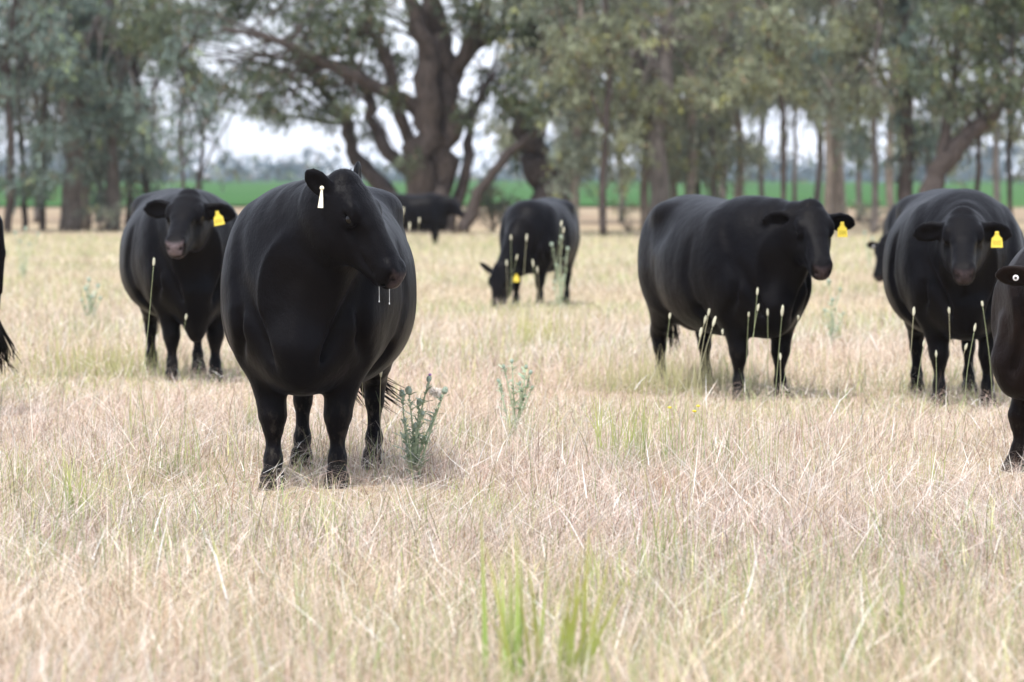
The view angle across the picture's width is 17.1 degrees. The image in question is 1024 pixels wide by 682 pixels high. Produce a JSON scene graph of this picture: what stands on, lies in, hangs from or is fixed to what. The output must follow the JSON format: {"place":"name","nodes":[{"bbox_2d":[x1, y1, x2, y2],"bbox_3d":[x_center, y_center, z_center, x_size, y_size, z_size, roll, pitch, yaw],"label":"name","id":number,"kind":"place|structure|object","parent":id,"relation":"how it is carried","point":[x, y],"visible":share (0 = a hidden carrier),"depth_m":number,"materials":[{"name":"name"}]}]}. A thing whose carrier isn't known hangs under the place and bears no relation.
{"place":"outdoors","nodes":[
{"label":"outdoors","id":0,"kind":"place"},
{"bbox_2d":[0,176,1023,681],"bbox_3d":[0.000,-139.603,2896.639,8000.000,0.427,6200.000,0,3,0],"label":"ground","id":1,"kind":"structure","parent":0,"point":[590,218],"depth_m":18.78,"materials":[{"name":"plant"}]},
{"bbox_2d":[0,216,21,376],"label":"cow","id":2,"kind":"object","parent":1,"relation":"on","point":[4,347],"visible":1,"depth_m":20.37},
{"bbox_2d":[0,1,36,113],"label":"gum tree","id":3,"kind":"object","parent":1,"relation":"on","point":[16,26],"visible":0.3,"depth_m":107.09,"materials":[{"name":"green plant"}]},
{"bbox_2d":[14,227,38,278],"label":"thistle","id":4,"kind":"object","parent":1,"relation":"on","point":[29,244],"visible":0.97,"depth_m":45.31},
{"bbox_2d":[0,0,91,230],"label":"gum tree","id":5,"kind":"object","parent":1,"relation":"on","point":[25,220],"visible":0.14,"depth_m":109.81,"materials":[{"name":"green plant"}]},
{"bbox_2d":[0,0,98,233],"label":"gum tree","id":6,"kind":"object","parent":1,"relation":"on","point":[6,90],"visible":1,"depth_m":103.79,"materials":[{"name":"green plant"}]},
{"bbox_2d":[0,0,113,231],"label":"gum tree","id":7,"kind":"object","parent":1,"relation":"on","point":[41,205],"visible":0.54,"depth_m":106.67,"materials":[{"name":"green plant"}]},
{"bbox_2d":[0,0,123,222],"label":"gum tree","id":8,"kind":"object","parent":1,"relation":"on","point":[36,215],"depth_m":127.66,"materials":[{"name":"green plant"}]},
{"bbox_2d":[0,0,139,231],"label":"gum tree","id":9,"kind":"object","parent":1,"relation":"on","point":[78,167],"visible":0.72,"depth_m":107.51,"materials":[{"name":"green plant"}]},
{"bbox_2d":[1,0,157,229],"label":"gum tree","id":10,"kind":"object","parent":1,"relation":"on","point":[86,225],"visible":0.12,"depth_m":111.72,"materials":[{"name":"green plant"}]},
{"bbox_2d":[47,449,111,522],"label":"grass tuft","id":11,"kind":"object","parent":1,"relation":"on","point":[70,488],"visible":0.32,"depth_m":13.96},
{"bbox_2d":[79,277,101,323],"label":"thistle","id":12,"kind":"object","parent":1,"relation":"on","point":[89,297],"visible":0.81,"depth_m":32.22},
{"bbox_2d":[72,197,126,232],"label":"shrub","id":13,"kind":"object","parent":1,"relation":"on","point":[98,215],"visible":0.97,"depth_m":105.82,"materials":[{"name":"green plant"}]},
{"bbox_2d":[0,335,202,377],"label":"grass tuft","id":14,"kind":"object","parent":1,"relation":"on","point":[112,364],"visible":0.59,"depth_m":24.25,"materials":[{"name":"plant"}]},
{"bbox_2d":[27,0,188,230],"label":"gum tree","id":15,"kind":"object","parent":1,"relation":"on","point":[112,191],"visible":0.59,"depth_m":108.62,"materials":[{"name":"green plant"}]},
{"bbox_2d":[11,0,206,221],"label":"gum tree","id":16,"kind":"object","parent":1,"relation":"on","point":[152,105],"visible":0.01,"depth_m":130.68,"materials":[{"name":"green plant"}]},
{"bbox_2d":[89,0,177,227],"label":"gum tree","id":17,"kind":"object","parent":1,"relation":"on","point":[130,196],"visible":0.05,"depth_m":114.77,"materials":[{"name":"green plant"}]},
{"bbox_2d":[93,374,180,443],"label":"grass tuft","id":18,"kind":"object","parent":1,"relation":"on","point":[130,418],"visible":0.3,"depth_m":18.26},
{"bbox_2d":[136,258,154,422],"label":"seed head stalk","id":19,"kind":"object","parent":1,"relation":"on","point":[153,260],"visible":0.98,"depth_m":18.93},
{"bbox_2d":[84,0,215,209],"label":"gum tree","id":20,"kind":"object","parent":1,"relation":"on","point":[145,185],"visible":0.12,"depth_m":111.64,"materials":[{"name":"green plant"}]},
{"bbox_2d":[133,409,210,475],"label":"grass tuft","id":21,"kind":"object","parent":1,"relation":"on","point":[179,456],"visible":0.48,"depth_m":16.05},
{"bbox_2d":[120,29,235,187],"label":"gum tree","id":22,"kind":"object","parent":1,"relation":"on","point":[184,96],"visible":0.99,"depth_m":100.65,"materials":[{"name":"green plant"}]},
{"bbox_2d":[119,187,237,381],"bbox_3d":[-2.277,-0.403,23.907,0.913,1.381,2.275,-1,3,-12],"label":"cow","id":23,"kind":"object","parent":1,"relation":"on","point":[180,236],"visible":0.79,"depth_m":23.33},
{"bbox_2d":[130,4,259,193],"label":"gum tree","id":24,"kind":"object","parent":1,"relation":"on","point":[199,175],"visible":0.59,"depth_m":102.75,"materials":[{"name":"green plant"}]},
{"bbox_2d":[223,398,260,430],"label":"grass tuft","id":25,"kind":"object","parent":1,"relation":"on","point":[248,421],"visible":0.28,"depth_m":19.02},
{"bbox_2d":[220,161,416,490],"bbox_3d":[-0.866,-0.084,15.881,0.947,1.498,2.095,0,3,4],"label":"cow","id":26,"kind":"object","parent":1,"relation":"on","point":[318,289],"visible":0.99,"depth_m":15.12},
{"bbox_2d":[285,469,365,534],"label":"grass tuft","id":27,"kind":"object","parent":1,"relation":"on","point":[323,510],"visible":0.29,"depth_m":13.68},
{"bbox_2d":[102,0,557,234],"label":"gum tree","id":28,"kind":"object","parent":1,"relation":"on","point":[428,161],"visible":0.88,"depth_m":103.01,"materials":[{"name":"green plant"}]},
{"bbox_2d":[359,383,362,477],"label":"seed head stalk","id":29,"kind":"object","parent":1,"relation":"on","point":[362,431],"visible":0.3,"depth_m":15.71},
{"bbox_2d":[379,372,383,461],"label":"seed head stalk","id":30,"kind":"object","parent":1,"relation":"on","point":[380,374],"visible":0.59,"depth_m":16.25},
{"bbox_2d":[231,498,599,547],"bbox_3d":[-0.384,0.748,13.480,1.458,0.253,0.758,0,3,0],"label":"grass tuft","id":31,"kind":"object","parent":1,"relation":"on","point":[452,524],"visible":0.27,"depth_m":13.43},
{"bbox_2d":[392,373,449,478],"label":"thistle","id":32,"kind":"object","parent":1,"relation":"on","point":[414,442],"visible":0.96,"depth_m":15.88,"materials":[{"name":"plant"}]},
{"bbox_2d":[392,193,464,244],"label":"cow","id":33,"kind":"object","parent":1,"relation":"on","point":[433,211],"visible":0.59,"depth_m":83.59},
{"bbox_2d":[406,462,526,513],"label":"grass tuft","id":34,"kind":"object","parent":1,"relation":"on","point":[475,488],"visible":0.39,"depth_m":14.51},
{"bbox_2d":[458,178,522,231],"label":"shrub","id":35,"kind":"object","parent":1,"relation":"on","point":[500,204],"visible":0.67,"depth_m":106.63,"materials":[{"name":"green plant"}]},
{"bbox_2d":[424,479,573,541],"bbox_3d":[-0.071,0.668,13.464,0.597,0.274,0.489,1,3,11],"label":"grass tuft","id":36,"kind":"object","parent":1,"relation":"on","point":[494,515],"visible":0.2,"depth_m":13.48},
{"bbox_2d":[454,514,552,681],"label":"grass tuft","id":37,"kind":"object","parent":1,"relation":"on","point":[518,617],"visible":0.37,"depth_m":9.48,"materials":[{"name":"plant"}]},
{"bbox_2d":[0,123,1023,182],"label":"wood","id":38,"kind":"object","parent":1,"relation":"on","point":[279,170],"visible":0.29,"depth_m":705.05,"materials":[{"name":"green plant"}]},
{"bbox_2d":[496,359,533,435],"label":"thistle","id":39,"kind":"object","parent":1,"relation":"on","point":[521,408],"visible":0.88,"depth_m":18.84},
{"bbox_2d":[406,0,627,165],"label":"gum tree","id":40,"kind":"object","parent":1,"relation":"on","point":[503,139],"visible":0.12,"depth_m":125.34,"materials":[{"name":"green plant"}]},
{"bbox_2d":[461,294,592,348],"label":"grass tuft","id":41,"kind":"object","parent":1,"relation":"on","point":[527,323],"visible":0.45,"depth_m":27.98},
{"bbox_2d":[455,0,600,234],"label":"gum tree","id":42,"kind":"object","parent":1,"relation":"on","point":[472,211],"visible":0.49,"depth_m":102.72,"materials":[{"name":"green plant"}]},
{"bbox_2d":[480,197,579,308],"bbox_3d":[0.261,-0.932,36.989,0.836,1.246,1.922,1,3,16],"label":"cow","id":43,"kind":"object","parent":1,"relation":"on","point":[537,221],"visible":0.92,"depth_m":36.43},
{"bbox_2d":[478,526,631,681],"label":"grass tuft","id":44,"kind":"object","parent":1,"relation":"on","point":[570,627],"visible":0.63,"depth_m":9.25,"materials":[{"name":"plant"}]},
{"bbox_2d":[482,0,629,201],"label":"gum tree","id":45,"kind":"object","parent":1,"relation":"on","point":[532,158],"visible":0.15,"depth_m":105.55,"materials":[{"name":"green plant"}]},
{"bbox_2d":[549,235,569,309],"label":"thistle","id":46,"kind":"object","parent":1,"relation":"on","point":[561,288],"visible":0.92,"depth_m":35.61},
{"bbox_2d":[558,227,564,328],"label":"seed head stalk","id":47,"kind":"object","parent":1,"relation":"on","point":[559,269],"visible":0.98,"depth_m":29.34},
{"bbox_2d":[481,0,672,218],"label":"gum tree","id":48,"kind":"object","parent":1,"relation":"on","point":[578,162],"visible":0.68,"depth_m":99.55,"materials":[{"name":"green plant"}]},
{"bbox_2d":[555,539,635,603],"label":"grass tuft","id":49,"kind":"object","parent":1,"relation":"on","point":[596,572],"visible":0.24,"depth_m":11.45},
{"bbox_2d":[568,391,654,464],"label":"grass tuft","id":50,"kind":"object","parent":1,"relation":"on","point":[612,426],"visible":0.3,"depth_m":16.92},
{"bbox_2d":[489,0,738,235],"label":"gum tree","id":51,"kind":"object","parent":1,"relation":"on","point":[609,43],"visible":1,"depth_m":97.53,"materials":[{"name":"green plant"}]},
{"bbox_2d":[526,0,716,231],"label":"gum tree","id":52,"kind":"object","parent":1,"relation":"on","point":[644,194],"visible":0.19,"depth_m":107.76,"materials":[{"name":"green plant"}]},
{"bbox_2d":[607,197,641,232],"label":"shrub","id":53,"kind":"object","parent":1,"relation":"on","point":[628,229],"visible":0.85,"depth_m":105.86,"materials":[{"name":"green plant"}]},
{"bbox_2d":[516,341,790,397],"bbox_3d":[0.873,0.179,22.507,1.803,0.371,1.175,-1,3,-20],"label":"grass tuft","id":54,"kind":"object","parent":1,"relation":"on","point":[651,382],"visible":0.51,"depth_m":22.42,"materials":[{"name":"plant"}]},
{"bbox_2d":[517,0,789,221],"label":"gum tree","id":55,"kind":"object","parent":1,"relation":"on","point":[621,210],"visible":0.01,"depth_m":129.76,"materials":[{"name":"green plant"}]},
{"bbox_2d":[590,366,743,473],"bbox_3d":[0.729,0.376,16.606,0.796,0.544,0.643,0,3,0],"label":"grass tuft","id":56,"kind":"object","parent":1,"relation":"on","point":[643,445],"visible":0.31,"depth_m":16.59,"materials":[{"name":"plant"}]},
{"bbox_2d":[620,436,721,583],"bbox_3d":[0.599,0.611,12.120,0.490,0.548,0.396,0,3,0],"label":"grass tuft","id":57,"kind":"object","parent":1,"relation":"on","point":[675,528],"visible":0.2,"depth_m":12.14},
{"bbox_2d":[611,0,737,198],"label":"gum tree","id":58,"kind":"object","parent":1,"relation":"on","point":[673,190],"visible":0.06,"depth_m":109.75,"materials":[{"name":"green plant"}]},
{"bbox_2d":[613,459,752,500],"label":"grass tuft","id":59,"kind":"object","parent":1,"relation":"on","point":[683,483],"visible":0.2,"depth_m":15.23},
{"bbox_2d":[597,0,773,213],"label":"gum tree","id":60,"kind":"object","parent":1,"relation":"on","point":[661,93],"visible":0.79,"depth_m":103.40,"materials":[{"name":"green plant"}]},
{"bbox_2d":[630,0,752,198],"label":"gum tree","id":61,"kind":"object","parent":1,"relation":"on","point":[698,187],"visible":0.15,"depth_m":112.54,"materials":[{"name":"green plant"}]},
{"bbox_2d":[693,316,706,409],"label":"seed head stalk","id":62,"kind":"object","parent":1,"relation":"on","point":[705,317],"visible":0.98,"depth_m":19.62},
{"bbox_2d":[608,0,797,194],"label":"gum tree","id":63,"kind":"object","parent":1,"relation":"on","point":[691,168],"visible":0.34,"depth_m":106.73,"materials":[{"name":"green plant"}]},
{"bbox_2d":[696,309,709,411],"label":"seed head stalk","id":64,"kind":"object","parent":1,"relation":"on","point":[708,312],"visible":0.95,"depth_m":19.41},
{"bbox_2d":[594,0,812,198],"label":"gum tree","id":65,"kind":"object","parent":1,"relation":"on","point":[721,186],"visible":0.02,"depth_m":127.69,"materials":[{"name":"green plant"}]},
{"bbox_2d":[693,316,715,417],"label":"seed head stalk","id":66,"kind":"object","parent":1,"relation":"on","point":[714,321],"visible":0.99,"depth_m":19.86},
{"bbox_2d":[648,0,772,197],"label":"gum tree","id":67,"kind":"object","parent":1,"relation":"on","point":[714,175],"visible":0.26,"depth_m":110.73,"materials":[{"name":"green plant"}]},
{"bbox_2d":[616,356,845,396],"bbox_3d":[1.357,0.230,22.536,1.348,0.292,1.127,-2,3,-35],"label":"grass tuft","id":68,"kind":"object","parent":1,"relation":"on","point":[752,383],"visible":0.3,"depth_m":22.43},
{"bbox_2d":[638,194,854,400],"bbox_3d":[1.464,-0.280,22.225,0.900,1.342,2.228,-1,3,-22],"label":"cow","id":69,"kind":"object","parent":1,"relation":"on","point":[721,259],"visible":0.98,"depth_m":21.72},
{"bbox_2d":[675,0,817,197],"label":"gum tree","id":70,"kind":"object","parent":1,"relation":"on","point":[738,190],"visible":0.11,"depth_m":115.78,"materials":[{"name":"green plant"}]},
{"bbox_2d":[746,312,749,391],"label":"seed head stalk","id":71,"kind":"object","parent":1,"relation":"on","point":[746,356],"visible":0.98,"depth_m":20.28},
{"bbox_2d":[747,304,759,422],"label":"seed head stalk","id":72,"kind":"object","parent":1,"relation":"on","point":[758,305],"visible":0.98,"depth_m":19.63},
{"bbox_2d":[749,288,758,410],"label":"seed head stalk","id":73,"kind":"object","parent":1,"relation":"on","point":[757,290],"visible":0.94,"depth_m":19.83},
{"bbox_2d":[715,385,810,495],"bbox_3d":[1.109,0.438,15.220,0.545,0.531,0.460,1,3,12],"label":"grass tuft","id":74,"kind":"object","parent":1,"relation":"on","point":[764,458],"visible":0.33,"depth_m":15.23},
{"bbox_2d":[696,0,851,200],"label":"gum tree","id":75,"kind":"object","parent":1,"relation":"on","point":[794,179],"visible":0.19,"depth_m":114.78,"materials":[{"name":"green plant"}]},
{"bbox_2d":[772,305,783,426],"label":"seed head stalk","id":76,"kind":"object","parent":1,"relation":"on","point":[782,310],"visible":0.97,"depth_m":19.41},
{"bbox_2d":[710,0,846,198],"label":"gum tree","id":77,"kind":"object","parent":1,"relation":"on","point":[776,22],"visible":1,"depth_m":98.19,"materials":[{"name":"green plant"}]},
{"bbox_2d":[777,353,781,413],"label":"seed head stalk","id":78,"kind":"object","parent":1,"relation":"on","point":[780,356],"visible":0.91,"depth_m":19.44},
{"bbox_2d":[703,3,869,195],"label":"gum tree","id":79,"kind":"object","parent":1,"relation":"on","point":[761,177],"visible":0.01,"depth_m":133.84,"materials":[{"name":"green plant"}]},
{"bbox_2d":[779,334,795,426],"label":"seed head stalk","id":80,"kind":"object","parent":1,"relation":"on","point":[794,337],"visible":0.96,"depth_m":18.64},
{"bbox_2d":[794,316,799,400],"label":"seed head stalk","id":81,"kind":"object","parent":1,"relation":"on","point":[795,360],"visible":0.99,"depth_m":20.74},
{"bbox_2d":[728,0,891,200],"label":"gum tree","id":82,"kind":"object","parent":1,"relation":"on","point":[818,179],"visible":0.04,"depth_m":131.76,"materials":[{"name":"green plant"}]},
{"bbox_2d":[737,0,884,213],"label":"gum tree","id":83,"kind":"object","parent":1,"relation":"on","point":[829,101],"visible":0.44,"depth_m":109.64,"materials":[{"name":"green plant"}]},
{"bbox_2d":[689,476,969,522],"bbox_3d":[1.347,0.693,14.225,1.272,0.249,0.836,0,3,0],"label":"grass tuft","id":84,"kind":"object","parent":1,"relation":"on","point":[808,513],"visible":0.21,"depth_m":14.20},
{"bbox_2d":[823,279,844,345],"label":"thistle","id":85,"kind":"object","parent":1,"relation":"on","point":[832,329],"visible":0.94,"depth_m":28.43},
{"bbox_2d":[770,0,931,213],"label":"gum tree","id":86,"kind":"object","parent":1,"relation":"on","point":[838,198],"visible":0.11,"depth_m":117.62,"materials":[{"name":"green plant"}]},
{"bbox_2d":[761,0,953,222],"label":"gum tree","id":87,"kind":"object","parent":1,"relation":"on","point":[858,185],"visible":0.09,"depth_m":128.77,"materials":[{"name":"green plant"}]},
{"bbox_2d":[840,193,891,230],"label":"shrub","id":88,"kind":"object","parent":1,"relation":"on","point":[854,206],"visible":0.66,"depth_m":106.77,"materials":[{"name":"green plant"}]},
{"bbox_2d":[863,231,873,267],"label":"thistle","id":89,"kind":"object","parent":1,"relation":"on","point":[872,239],"visible":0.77,"depth_m":53.20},
{"bbox_2d":[821,449,920,492],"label":"grass tuft","id":90,"kind":"object","parent":1,"relation":"on","point":[874,475],"visible":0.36,"depth_m":15.24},
{"bbox_2d":[789,0,976,201],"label":"gum tree","id":91,"kind":"object","parent":1,"relation":"on","point":[904,167],"visible":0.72,"depth_m":102.68,"materials":[{"name":"green plant"}]},
{"bbox_2d":[867,201,898,281],"bbox_3d":[4.700,-1.082,39.783,0.810,1.204,2.025,1,3,21],"label":"cow","id":92,"kind":"object","parent":1,"relation":"on","point":[889,222],"visible":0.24,"depth_m":39.05},
{"bbox_2d":[837,563,936,649],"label":"grass tuft","id":93,"kind":"object","parent":1,"relation":"on","point":[902,600],"visible":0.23,"depth_m":10.38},
{"bbox_2d":[790,0,1008,234],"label":"gum tree","id":94,"kind":"object","parent":1,"relation":"on","point":[875,105],"visible":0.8,"depth_m":101.86,"materials":[{"name":"green plant"}]},
{"bbox_2d":[817,0,993,212],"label":"gum tree","id":95,"kind":"object","parent":1,"relation":"on","point":[889,183],"visible":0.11,"depth_m":108.78,"materials":[{"name":"green plant"}]},
{"bbox_2d":[902,307,914,420],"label":"seed head stalk","id":96,"kind":"object","parent":1,"relation":"on","point":[913,312],"visible":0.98,"depth_m":19.43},
{"bbox_2d":[914,340,925,421],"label":"seed head stalk","id":97,"kind":"object","parent":1,"relation":"on","point":[918,374],"visible":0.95,"depth_m":18.64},
{"bbox_2d":[860,1,986,172],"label":"gum tree","id":98,"kind":"object","parent":1,"relation":"on","point":[931,126],"visible":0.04,"depth_m":129.98,"materials":[{"name":"green plant"}]},
{"bbox_2d":[907,445,957,492],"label":"grass tuft","id":99,"kind":"object","parent":1,"relation":"on","point":[943,471],"visible":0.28,"depth_m":15.25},
{"bbox_2d":[933,350,936,423],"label":"seed head stalk","id":100,"kind":"object","parent":1,"relation":"on","point":[936,380],"visible":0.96,"depth_m":19.02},
{"bbox_2d":[947,307,950,410],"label":"seed head stalk","id":101,"kind":"object","parent":1,"relation":"on","point":[948,309],"visible":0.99,"depth_m":19.84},
{"bbox_2d":[883,188,1023,406],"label":"cow","id":102,"kind":"object","parent":1,"relation":"on","point":[955,250],"visible":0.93,"depth_m":20.95},
{"bbox_2d":[892,0,1023,192],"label":"gum tree","id":103,"kind":"object","parent":1,"relation":"on","point":[949,155],"visible":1,"depth_m":99.40,"materials":[{"name":"green plant"}]},
{"bbox_2d":[953,343,967,419],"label":"seed head stalk","id":104,"kind":"object","parent":1,"relation":"on","point":[965,347],"visible":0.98,"depth_m":19.42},
{"bbox_2d":[915,2,1023,202],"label":"gum tree","id":105,"kind":"object","parent":1,"relation":"on","point":[996,176],"visible":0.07,"depth_m":129.77,"materials":[{"name":"green plant"}]},
{"bbox_2d":[964,323,975,439],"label":"seed head stalk","id":106,"kind":"object","parent":1,"relation":"on","point":[967,368],"visible":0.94,"depth_m":18.27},
{"bbox_2d":[923,1,1023,213],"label":"gum tree","id":107,"kind":"object","parent":1,"relation":"on","point":[1009,176],"visible":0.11,"depth_m":105.79,"materials":[{"name":"green plant"}]},
{"bbox_2d":[928,0,1023,190],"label":"gum tree","id":108,"kind":"object","parent":1,"relation":"on","point":[978,161],"visible":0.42,"depth_m":100.67,"materials":[{"name":"green plant"}]},
{"bbox_2d":[981,301,993,415],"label":"seed head stalk","id":109,"kind":"object","parent":1,"relation":"on","point":[982,302],"visible":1,"depth_m":19.43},
{"bbox_2d":[990,247,1023,472],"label":"cow","id":110,"kind":"object","parent":1,"relation":"on","point":[1007,329],"visible":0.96,"depth_m":16.12},
{"bbox_2d":[992,3,1023,156],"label":"gum tree","id":111,"kind":"object","parent":1,"relation":"on","point":[1005,126],"visible":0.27,"depth_m":110.14,"materials":[{"name":"green plant"}]},
{"bbox_2d":[0,178,1023,206],"bbox_3d":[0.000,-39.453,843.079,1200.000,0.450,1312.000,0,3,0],"label":"green field","id":112,"kind":"structure","parent":0,"point":[240,193],"depth_m":330.00,"materials":[{"name":"plant"}]},
{"bbox_2d":[0,0,1023,175],"label":"sky","id":113,"kind":"structure","parent":0,"point":[246,138],"materials":[{"name":"white"}]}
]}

